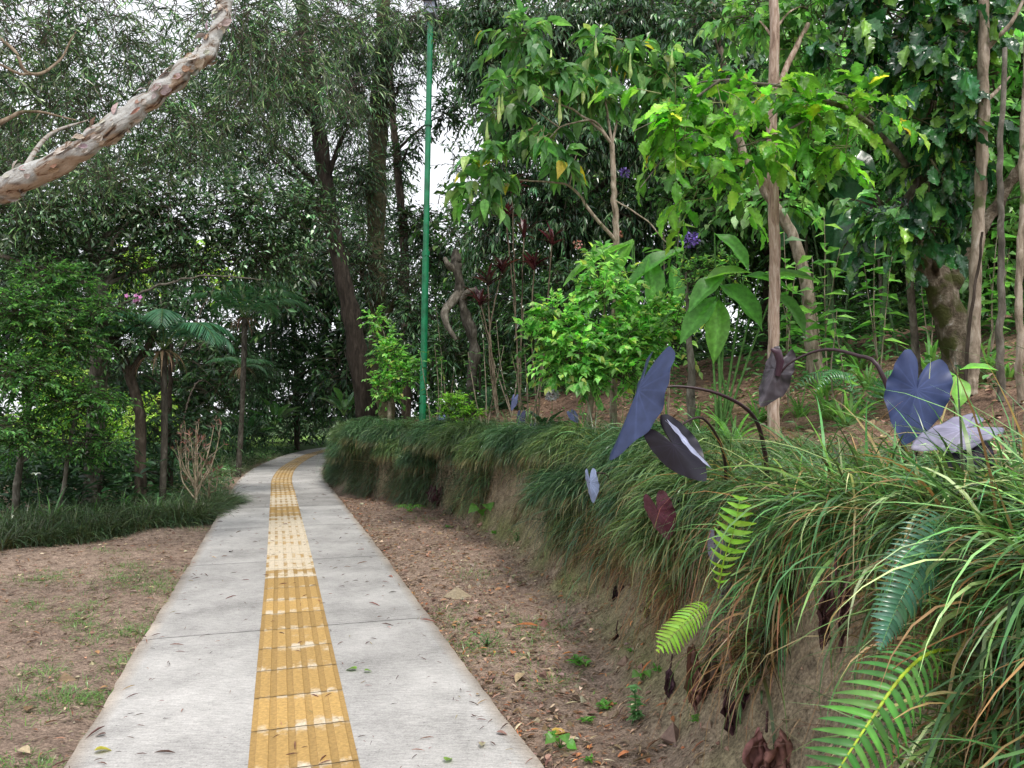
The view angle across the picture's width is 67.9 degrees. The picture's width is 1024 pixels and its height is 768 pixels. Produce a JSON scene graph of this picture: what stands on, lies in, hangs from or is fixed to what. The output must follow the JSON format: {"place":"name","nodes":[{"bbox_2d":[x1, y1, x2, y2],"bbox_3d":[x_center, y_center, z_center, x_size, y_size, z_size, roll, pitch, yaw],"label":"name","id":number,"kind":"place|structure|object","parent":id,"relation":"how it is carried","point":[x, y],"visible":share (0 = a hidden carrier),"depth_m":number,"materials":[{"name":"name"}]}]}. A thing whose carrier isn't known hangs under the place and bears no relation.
{"place":"outdoors","nodes":[
{"label":"outdoors","id":0,"kind":"place"},
{"bbox_2d":[0,1,490,289],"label":"distant foliage","id":1,"kind":"object","parent":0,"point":[400,110],"visible":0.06,"depth_m":32.60,"materials":[{"name":"green plant"}]},
{"bbox_2d":[64,447,543,767],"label":"path","id":2,"kind":"structure","parent":0,"point":[204,722],"depth_m":4.40,"materials":[{"name":"concrete"}]},
{"bbox_2d":[51,455,531,767],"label":"leaf litter","id":3,"kind":"object","parent":2,"relation":"on","point":[98,728],"visible":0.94,"depth_m":4.09,"materials":[{"name":"plant"}]},
{"bbox_2d":[248,449,359,767],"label":"tactile paving","id":4,"kind":"structure","parent":2,"relation":"on","point":[333,742],"depth_m":4.40,"materials":[{"name":"yellow tile"}]},
{"bbox_2d":[0,0,901,416],"label":"sky","id":5,"kind":"structure","parent":0,"point":[438,156],"materials":[{"name":"white"}]},
{"bbox_2d":[0,314,1023,767],"bbox_3d":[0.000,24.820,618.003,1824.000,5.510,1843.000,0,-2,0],"label":"ground","id":6,"kind":"structure","parent":0,"point":[716,756],"depth_m":5.17,"materials":[{"name":"soil"}]},
{"bbox_2d":[0,249,153,512],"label":"feathery bush","id":7,"kind":"object","parent":6,"relation":"on","point":[30,376],"visible":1,"depth_m":10.60,"materials":[{"name":"green plant"}]},
{"bbox_2d":[0,500,209,767],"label":"leaf litter","id":8,"kind":"object","parent":6,"relation":"on","point":[26,748],"visible":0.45,"depth_m":6.03,"materials":[{"name":"brown plant"}]},
{"bbox_2d":[3,232,243,459],"bbox_3d":[-10.189,-1.290,20.667,4.918,7.568,7.799,0,-2,0],"label":"distant foliage","id":9,"kind":"object","parent":6,"relation":"on","point":[126,422],"visible":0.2,"depth_m":20.14,"materials":[{"name":"green plant"}]},
{"bbox_2d":[57,283,199,502],"bbox_3d":[-5.972,0.227,11.680,2.117,3.568,1.269,1,-3,-29],"label":"leaning tree","id":10,"kind":"object","parent":6,"relation":"on","point":[123,360],"visible":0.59,"depth_m":11.71,"materials":[{"name":"green plant"}]},
{"bbox_2d":[0,473,258,550],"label":"border grass","id":11,"kind":"structure","parent":6,"relation":"on","point":[33,528],"depth_m":9.95,"materials":[{"name":"green plant"}]},
{"bbox_2d":[0,280,288,509],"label":"dark bush","id":12,"kind":"object","parent":6,"relation":"on","point":[232,437],"visible":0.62,"depth_m":13.60,"materials":[{"name":"green plant"}]},
{"bbox_2d":[0,437,298,512],"bbox_3d":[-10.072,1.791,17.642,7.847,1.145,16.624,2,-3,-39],"label":"undergrowth","id":13,"kind":"object","parent":6,"relation":"on","point":[151,463],"visible":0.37,"depth_m":11.80,"materials":[{"name":"green plant"}]},
{"bbox_2d":[81,309,234,500],"bbox_3d":[-5.437,0.452,11.870,2.140,3.081,2.378,0,-2,0],"label":"arching palm","id":14,"kind":"object","parent":6,"relation":"on","point":[211,331],"visible":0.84,"depth_m":11.82,"materials":[{"name":"green plant"}]},
{"bbox_2d":[0,109,356,507],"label":"glossy leaved tree","id":15,"kind":"object","parent":6,"relation":"on","point":[182,231],"visible":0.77,"depth_m":12.33,"materials":[{"name":"green plant"}]},
{"bbox_2d":[170,416,227,501],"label":"bare shrub","id":16,"kind":"object","parent":6,"relation":"on","point":[194,458],"visible":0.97,"depth_m":11.54,"materials":[{"name":"brown plant"}]},
{"bbox_2d":[0,320,399,452],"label":"distant foliage","id":17,"kind":"object","parent":6,"relation":"on","point":[281,434],"visible":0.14,"depth_m":30.44,"materials":[{"name":"green plant"}]},
{"bbox_2d":[181,454,222,497],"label":"bare shrub","id":18,"kind":"object","parent":6,"relation":"on","point":[208,476],"visible":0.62,"depth_m":11.82,"materials":[{"name":"brown plant"}]},
{"bbox_2d":[174,446,282,488],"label":"border grass","id":19,"kind":"structure","parent":6,"relation":"on","point":[259,460],"depth_m":20.36,"materials":[{"name":"green plant"}]},
{"bbox_2d":[0,0,467,248],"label":"paperbark tree","id":20,"kind":"object","parent":6,"relation":"on","point":[113,126],"visible":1,"depth_m":7.25,"materials":[{"name":"green plant"}]},
{"bbox_2d":[205,356,273,387],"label":"palm","id":21,"kind":"object","parent":6,"relation":"on","point":[232,360],"visible":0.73,"depth_m":21.91,"materials":[{"name":"green plant"}]},
{"bbox_2d":[182,281,314,476],"bbox_3d":[-6.617,-0.220,19.008,3.153,5.072,2.874,0,-2,0],"label":"slender palm","id":22,"kind":"object","parent":6,"relation":"on","point":[225,300],"visible":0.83,"depth_m":18.98,"materials":[{"name":"green plant"}]},
{"bbox_2d":[0,29,539,448],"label":"distant foliage","id":23,"kind":"object","parent":6,"relation":"on","point":[330,375],"visible":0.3,"depth_m":27.89,"materials":[{"name":"green plant"}]},
{"bbox_2d":[246,397,301,425],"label":"broadleaf plant","id":24,"kind":"object","parent":6,"relation":"on","point":[283,412],"visible":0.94,"depth_m":27.32,"materials":[{"name":"green plant"}]},
{"bbox_2d":[159,0,404,425],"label":"dark trunked tree","id":25,"kind":"object","parent":6,"relation":"on","point":[356,344],"visible":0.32,"depth_m":17.83,"materials":[{"name":"green plant"}]},
{"bbox_2d":[217,241,349,449],"bbox_3d":[-8.589,-1.674,31.904,5.926,9.087,9.934,0,-2,0],"label":"dark bush","id":26,"kind":"object","parent":6,"relation":"on","point":[282,343],"visible":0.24,"depth_m":30.97,"materials":[{"name":"green plant"}]},
{"bbox_2d":[0,512,637,767],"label":"lawn tufts","id":27,"kind":"object","parent":6,"relation":"on","point":[128,658],"visible":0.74,"depth_m":5.14,"materials":[{"name":"green plant"}]},
{"bbox_2d":[319,386,354,415],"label":"broadleaf plant","id":28,"kind":"object","parent":6,"relation":"on","point":[339,403],"visible":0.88,"depth_m":21.87,"materials":[{"name":"green plant"}]},
{"bbox_2d":[305,0,477,420],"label":"mossy trunked tree","id":29,"kind":"object","parent":6,"relation":"on","point":[376,275],"visible":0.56,"depth_m":20.50,"materials":[{"name":"green plant"}]},
{"bbox_2d":[358,303,445,422],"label":"shrub","id":30,"kind":"object","parent":6,"relation":"on","point":[385,345],"visible":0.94,"depth_m":14.87,"materials":[{"name":"green plant"}]},
{"bbox_2d":[2,491,843,767],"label":"clods","id":31,"kind":"object","parent":6,"relation":"on","point":[670,734],"visible":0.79,"depth_m":4.89,"materials":[{"name":"brown soil"}]},
{"bbox_2d":[419,0,436,421],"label":"street lamp","id":32,"kind":"object","parent":6,"relation":"on","point":[424,293],"visible":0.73,"depth_m":14.60,"materials":[{"name":"green metal"}]},
{"bbox_2d":[416,343,447,421],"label":"sapling","id":33,"kind":"object","parent":6,"relation":"on","point":[437,378],"visible":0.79,"depth_m":12.95,"materials":[{"name":"green plant"}]},
{"bbox_2d":[385,34,479,422],"bbox_3d":[-2.622,-4.814,23.181,3.319,12.137,2.318,0,-2,0],"label":"slender tree","id":34,"kind":"object","parent":6,"relation":"on","point":[401,208],"visible":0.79,"depth_m":23.16,"materials":[{"name":"green plant"}]},
{"bbox_2d":[312,411,560,517],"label":"bank grass","id":35,"kind":"structure","parent":6,"relation":"on","point":[333,474],"depth_m":13.40,"materials":[{"name":"green plant"}]},
{"bbox_2d":[434,390,487,422],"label":"shrub","id":36,"kind":"object","parent":6,"relation":"on","point":[453,398],"visible":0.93,"depth_m":11.85,"materials":[{"name":"green plant"}]},
{"bbox_2d":[440,249,483,418],"bbox_3d":[-0.905,-0.922,14.102,0.837,3.240,0.556,0,-2,0],"label":"dead stump","id":37,"kind":"object","parent":6,"relation":"on","point":[458,296],"visible":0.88,"depth_m":14.17,"materials":[{"name":"grey wood"}]},
{"bbox_2d":[461,339,506,425],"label":"sapling","id":38,"kind":"object","parent":6,"relation":"on","point":[486,392],"visible":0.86,"depth_m":12.22,"materials":[{"name":"green plant"}]},
{"bbox_2d":[465,254,519,423],"bbox_3d":[-0.330,-0.638,12.219,0.964,2.941,0.689,-1,-2,13],"label":"red cordyline","id":39,"kind":"object","parent":6,"relation":"on","point":[479,297],"visible":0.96,"depth_m":12.23,"materials":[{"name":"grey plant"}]},
{"bbox_2d":[458,384,531,413],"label":"cast iron plant","id":40,"kind":"object","parent":6,"relation":"on","point":[502,405],"visible":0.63,"depth_m":13.95,"materials":[{"name":"green plant"}]},
{"bbox_2d":[477,308,528,416],"bbox_3d":[-0.145,-0.381,13.710,0.960,1.972,0.584,0,-2,0],"label":"sapling","id":41,"kind":"object","parent":6,"relation":"on","point":[509,408],"visible":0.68,"depth_m":13.58,"materials":[{"name":"green plant"}]},
{"bbox_2d":[491,173,541,414],"bbox_3d":[0.039,-1.444,12.679,0.927,4.252,0.668,0,-2,0],"label":"red cordyline","id":42,"kind":"object","parent":6,"relation":"on","point":[522,227],"visible":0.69,"depth_m":12.67,"materials":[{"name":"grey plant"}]},
{"bbox_2d":[507,344,545,423],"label":"sapling","id":43,"kind":"object","parent":6,"relation":"on","point":[527,410],"visible":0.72,"depth_m":11.47,"materials":[{"name":"green plant"}]},
{"bbox_2d":[340,493,714,767],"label":"leaf litter","id":44,"kind":"object","parent":6,"relation":"on","point":[517,677],"visible":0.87,"depth_m":4.99,"materials":[{"name":"brown plant"}]},
{"bbox_2d":[514,221,568,421],"bbox_3d":[0.468,-1.044,12.458,0.908,3.363,0.650,2,-3,-33],"label":"red cordyline","id":45,"kind":"object","parent":6,"relation":"on","point":[532,262],"visible":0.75,"depth_m":12.45,"materials":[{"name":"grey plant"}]},
{"bbox_2d":[322,384,775,614],"bbox_3d":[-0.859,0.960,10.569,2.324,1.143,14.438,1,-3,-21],"label":"bank grass","id":46,"kind":"structure","parent":6,"relation":"on","point":[438,440],"depth_m":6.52,"materials":[{"name":"green plant"}]},
{"bbox_2d":[585,468,611,502],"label":"elephant ear shoot","id":47,"kind":"object","parent":46,"relation":"hanging from","point":[592,484],"visible":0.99,"depth_m":4.98,"materials":[{"name":"purple plant"}]},
{"bbox_2d":[643,490,682,539],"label":"elephant ear shoot","id":48,"kind":"object","parent":46,"relation":"hanging from","point":[666,509],"visible":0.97,"depth_m":3.73,"materials":[{"name":"red plant"}]},
{"bbox_2d":[363,234,734,399],"bbox_3d":[0.281,-1.182,14.794,8.857,3.412,2.446,-2,-3,45],"label":"understorey bush","id":49,"kind":"object","parent":6,"relation":"on","point":[412,320],"visible":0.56,"depth_m":15.35,"materials":[{"name":"green plant"}]},
{"bbox_2d":[545,733,576,749],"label":"weed","id":50,"kind":"object","parent":6,"relation":"on","point":[551,738],"visible":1,"depth_m":3.43,"materials":[{"name":"green plant"}]},
{"bbox_2d":[442,0,707,430],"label":"trumpet flower tree","id":51,"kind":"object","parent":6,"relation":"on","point":[574,82],"visible":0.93,"depth_m":8.85,"materials":[{"name":"green plant"}]},
{"bbox_2d":[436,0,740,390],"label":"dense dark tree","id":52,"kind":"object","parent":6,"relation":"on","point":[555,208],"visible":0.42,"depth_m":14.84,"materials":[{"name":"green plant"}]},
{"bbox_2d":[512,240,702,426],"bbox_3d":[1.032,-0.442,8.244,2.086,2.378,1.281,0,-2,0],"label":"lime shrub","id":53,"kind":"object","parent":6,"relation":"on","point":[604,349],"visible":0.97,"depth_m":8.06,"materials":[{"name":"green plant"}]},
{"bbox_2d":[563,239,684,398],"bbox_3d":[1.302,-0.559,8.794,1.425,2.276,0.332,0,-2,0],"label":"broad ginger","id":54,"kind":"object","parent":6,"relation":"on","point":[650,269],"visible":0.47,"depth_m":8.81,"materials":[{"name":"green plant"}]},
{"bbox_2d":[625,684,646,723],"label":"weed","id":55,"kind":"object","parent":6,"relation":"on","point":[637,713],"visible":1,"depth_m":3.63,"materials":[{"name":"green plant"}]},
{"bbox_2d":[664,654,675,697],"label":"shrivelled leaf","id":56,"kind":"object","parent":6,"relation":"on","point":[668,677],"visible":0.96,"depth_m":3.65,"materials":[{"name":"brown plant"}]},
{"bbox_2d":[644,414,727,491],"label":"elephant ear plant","id":57,"kind":"object","parent":6,"relation":"on","point":[685,457],"visible":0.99,"depth_m":3.27,"materials":[{"name":"black plant"}]},
{"bbox_2d":[609,346,769,488],"bbox_3d":[0.833,0.205,3.534,0.892,0.724,0.380,2,-3,-33],"label":"elephant ear plant","id":58,"kind":"object","parent":6,"relation":"on","point":[646,407],"visible":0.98,"depth_m":3.30,"materials":[{"name":"purple plant"}]},
{"bbox_2d":[652,244,750,426],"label":"pale leaved shrub","id":59,"kind":"object","parent":6,"relation":"on","point":[690,396],"visible":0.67,"depth_m":7.60,"materials":[{"name":"green plant"}]},
{"bbox_2d":[394,0,1023,413],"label":"distant foliage","id":60,"kind":"object","parent":6,"relation":"on","point":[454,232],"visible":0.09,"depth_m":22.18,"materials":[{"name":"green plant"}]},
{"bbox_2d":[394,310,1023,429],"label":"undergrowth","id":61,"kind":"object","parent":6,"relation":"on","point":[855,421],"visible":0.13,"depth_m":9.26,"materials":[{"name":"green plant"}]},
{"bbox_2d":[412,342,1023,460],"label":"leaf litter","id":62,"kind":"object","parent":6,"relation":"on","point":[888,420],"visible":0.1,"depth_m":8.57,"materials":[{"name":"brown plant"}]},
{"bbox_2d":[415,274,1023,417],"bbox_3d":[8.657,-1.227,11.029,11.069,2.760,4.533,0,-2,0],"label":"undergrowth","id":63,"kind":"object","parent":6,"relation":"on","point":[856,336],"visible":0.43,"depth_m":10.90,"materials":[{"name":"green plant"}]},
{"bbox_2d":[446,463,993,767],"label":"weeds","id":64,"kind":"object","parent":6,"relation":"on","point":[720,659],"visible":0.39,"depth_m":2.85,"materials":[{"name":"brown plant"}]},
{"bbox_2d":[684,631,720,713],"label":"shrivelled leaf","id":65,"kind":"object","parent":64,"relation":"hanging from","point":[708,676],"visible":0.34,"depth_m":3.34,"materials":[{"name":"brown plant"}]},
{"bbox_2d":[723,607,760,677],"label":"shrivelled leaf","id":66,"kind":"object","parent":64,"relation":"hanging from","point":[737,650],"visible":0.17,"depth_m":3.15,"materials":[{"name":"brown plant"}]},
{"bbox_2d":[645,0,823,383],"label":"leaning pale tree","id":67,"kind":"object","parent":6,"relation":"on","point":[689,32],"visible":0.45,"depth_m":9.30,"materials":[{"name":"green plant"}]},
{"bbox_2d":[696,400,786,442],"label":"strap leaf clump","id":68,"kind":"object","parent":6,"relation":"on","point":[734,423],"visible":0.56,"depth_m":6.19,"materials":[{"name":"green plant"}]},
{"bbox_2d":[680,233,820,432],"bbox_3d":[2.180,-0.436,6.968,1.287,1.942,0.335,0,-2,0],"label":"broad ginger","id":69,"kind":"object","parent":6,"relation":"on","point":[712,314],"visible":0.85,"depth_m":7.00,"materials":[{"name":"green plant"}]},
{"bbox_2d":[588,53,930,377],"bbox_3d":[2.303,-1.238,5.806,3.531,2.497,1.121,1,-3,-22],"label":"leafy bough","id":70,"kind":"object","parent":6,"relation":"on","point":[801,128],"visible":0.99,"depth_m":5.50,"materials":[{"name":"green plant"}]},
{"bbox_2d":[693,0,853,438],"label":"pink barked tree","id":71,"kind":"object","parent":6,"relation":"on","point":[767,28],"visible":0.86,"depth_m":6.52,"materials":[{"name":"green plant"}]},
{"bbox_2d":[765,232,812,405],"bbox_3d":[2.842,-0.695,7.837,0.526,1.847,0.622,0,-2,0],"label":"sapling","id":72,"kind":"object","parent":6,"relation":"on","point":[795,348],"visible":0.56,"depth_m":7.80,"materials":[{"name":"green plant"}]},
{"bbox_2d":[557,334,1023,767],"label":"bank grass","id":73,"kind":"structure","parent":6,"relation":"on","point":[809,502],"depth_m":2.25,"materials":[{"name":"green plant"}]},
{"bbox_2d":[655,601,707,653],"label":"fern","id":74,"kind":"object","parent":73,"relation":"hanging from","point":[675,624],"visible":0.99,"depth_m":2.98,"materials":[{"name":"green plant"}]},
{"bbox_2d":[709,495,756,588],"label":"fern","id":75,"kind":"object","parent":73,"relation":"on","point":[729,520],"visible":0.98,"depth_m":2.74,"materials":[{"name":"green plant"}]},
{"bbox_2d":[720,666,750,735],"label":"shrivelled leaf","id":76,"kind":"object","parent":73,"relation":"hanging from","point":[724,710],"visible":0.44,"depth_m":2.93,"materials":[{"name":"brown plant"}]},
{"bbox_2d":[742,711,792,767],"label":"shrivelled leaf","id":77,"kind":"object","parent":73,"relation":"hanging from","point":[759,756],"visible":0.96,"depth_m":2.54,"materials":[{"name":"brown plant"}]},
{"bbox_2d":[816,556,850,653],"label":"shrivelled leaf","id":78,"kind":"object","parent":73,"relation":"in","point":[825,610],"visible":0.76,"depth_m":2.27,"materials":[{"name":"brown plant"}]},
{"bbox_2d":[870,509,947,650],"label":"fern","id":79,"kind":"object","parent":73,"relation":"hanging from","point":[894,620],"visible":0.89,"depth_m":1.73,"materials":[{"name":"green plant"}]},
{"bbox_2d":[781,382,816,417],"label":"strap leaf clump","id":80,"kind":"object","parent":6,"relation":"on","point":[798,410],"visible":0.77,"depth_m":7.16,"materials":[{"name":"green plant"}]},
{"bbox_2d":[678,0,945,349],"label":"hillside tree","id":81,"kind":"object","parent":6,"relation":"on","point":[765,294],"visible":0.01,"depth_m":16.29,"materials":[{"name":"green plant"}]},
{"bbox_2d":[796,216,853,379],"bbox_3d":[3.521,-0.938,8.630,0.461,1.926,0.827,1,-3,-22],"label":"sapling","id":82,"kind":"object","parent":6,"relation":"on","point":[818,308],"visible":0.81,"depth_m":8.60,"materials":[{"name":"green plant"}]},
{"bbox_2d":[782,373,870,421],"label":"strap leaf clump","id":83,"kind":"object","parent":6,"relation":"on","point":[825,416],"visible":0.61,"depth_m":6.54,"materials":[{"name":"green plant"}]},
{"bbox_2d":[632,0,1023,327],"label":"distant foliage","id":84,"kind":"object","parent":6,"relation":"on","point":[791,203],"visible":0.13,"depth_m":10.00,"materials":[{"name":"green plant"}]},
{"bbox_2d":[779,119,881,368],"bbox_3d":[4.410,-1.993,10.434,1.574,3.580,0.355,0,-2,0],"label":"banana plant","id":85,"kind":"object","parent":6,"relation":"on","point":[853,189],"visible":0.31,"depth_m":10.50,"materials":[{"name":"green plant"}]},
{"bbox_2d":[814,310,861,423],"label":"sapling","id":86,"kind":"object","parent":6,"relation":"on","point":[835,332],"visible":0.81,"depth_m":6.24,"materials":[{"name":"green plant"}]},
{"bbox_2d":[798,372,882,428],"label":"strap leaf clump","id":87,"kind":"object","parent":6,"relation":"on","point":[851,408],"visible":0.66,"depth_m":5.95,"materials":[{"name":"green plant"}]},
{"bbox_2d":[789,370,892,415],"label":"fern","id":88,"kind":"object","parent":6,"relation":"on","point":[842,375],"visible":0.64,"depth_m":6.27,"materials":[{"name":"green plant"}]},
{"bbox_2d":[665,170,1023,341],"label":"understorey bush","id":89,"kind":"object","parent":6,"relation":"on","point":[838,281],"visible":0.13,"depth_m":12.71,"materials":[{"name":"green plant"}]},
{"bbox_2d":[759,346,952,474],"bbox_3d":[1.404,0.174,3.162,0.754,0.714,0.272,-1,-3,29],"label":"elephant ear plant","id":90,"kind":"object","parent":6,"relation":"on","point":[903,378],"visible":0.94,"depth_m":3.00,"materials":[{"name":"purple plant"}]},
{"bbox_2d":[837,354,882,388],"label":"strap leaf clump","id":91,"kind":"object","parent":6,"relation":"on","point":[857,371],"visible":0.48,"depth_m":7.38,"materials":[{"name":"green plant"}]},
{"bbox_2d":[825,338,894,369],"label":"strap leaf clump","id":92,"kind":"object","parent":6,"relation":"on","point":[861,365],"visible":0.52,"depth_m":9.35,"materials":[{"name":"green plant"}]},
{"bbox_2d":[848,230,907,374],"bbox_3d":[4.074,-0.939,8.417,0.727,1.745,0.503,0,-2,0],"label":"sapling","id":93,"kind":"object","parent":6,"relation":"on","point":[879,270],"visible":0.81,"depth_m":8.42,"materials":[{"name":"green plant"}]},
{"bbox_2d":[805,639,953,767],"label":"fern","id":94,"kind":"object","parent":6,"relation":"on","point":[861,736],"visible":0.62,"depth_m":1.54,"materials":[{"name":"green plant"}]},
{"bbox_2d":[834,162,930,357],"bbox_3d":[4.639,-1.634,9.539,1.221,2.625,0.309,0,-2,-7],"label":"banana plant","id":95,"kind":"object","parent":6,"relation":"on","point":[844,220],"visible":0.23,"depth_m":9.61,"materials":[{"name":"green plant"}]},
{"bbox_2d":[802,0,1023,385],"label":"mossy fork tree","id":96,"kind":"object","parent":6,"relation":"on","point":[932,52],"visible":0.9,"depth_m":6.06,"materials":[{"name":"green plant"}]},
{"bbox_2d":[911,413,1003,481],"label":"elephant ear plant","id":97,"kind":"object","parent":6,"relation":"on","point":[947,432],"visible":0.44,"depth_m":2.34,"materials":[{"name":"purple plant"}]},
{"bbox_2d":[950,363,995,416],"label":"seedling","id":98,"kind":"object","parent":6,"relation":"on","point":[967,388],"visible":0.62,"depth_m":3.45,"materials":[{"name":"green plant"}]},
{"bbox_2d":[963,232,983,402],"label":"slender trunk tree","id":99,"kind":"object","parent":6,"relation":"on","point":[967,345],"visible":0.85,"depth_m":5.62,"materials":[{"name":"brown plant"}]},
{"bbox_2d":[963,0,1023,395],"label":"slender trunk tree","id":100,"kind":"object","parent":6,"relation":"on","point":[985,45],"visible":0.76,"depth_m":5.73,"materials":[{"name":"brown plant"}]},
{"bbox_2d":[981,213,1018,354],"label":"sapling","id":101,"kind":"object","parent":6,"relation":"on","point":[989,271],"visible":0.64,"depth_m":8.22,"materials":[{"name":"green plant"}]},
{"bbox_2d":[995,47,1006,400],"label":"slender trunk tree","id":102,"kind":"object","parent":6,"relation":"on","point":[1000,354],"visible":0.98,"depth_m":5.44,"materials":[{"name":"brown plant"}]},
{"bbox_2d":[1014,42,1023,403],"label":"slender trunk tree","id":103,"kind":"object","parent":6,"relation":"on","point":[1018,314],"visible":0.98,"depth_m":5.24,"materials":[{"name":"brown plant"}]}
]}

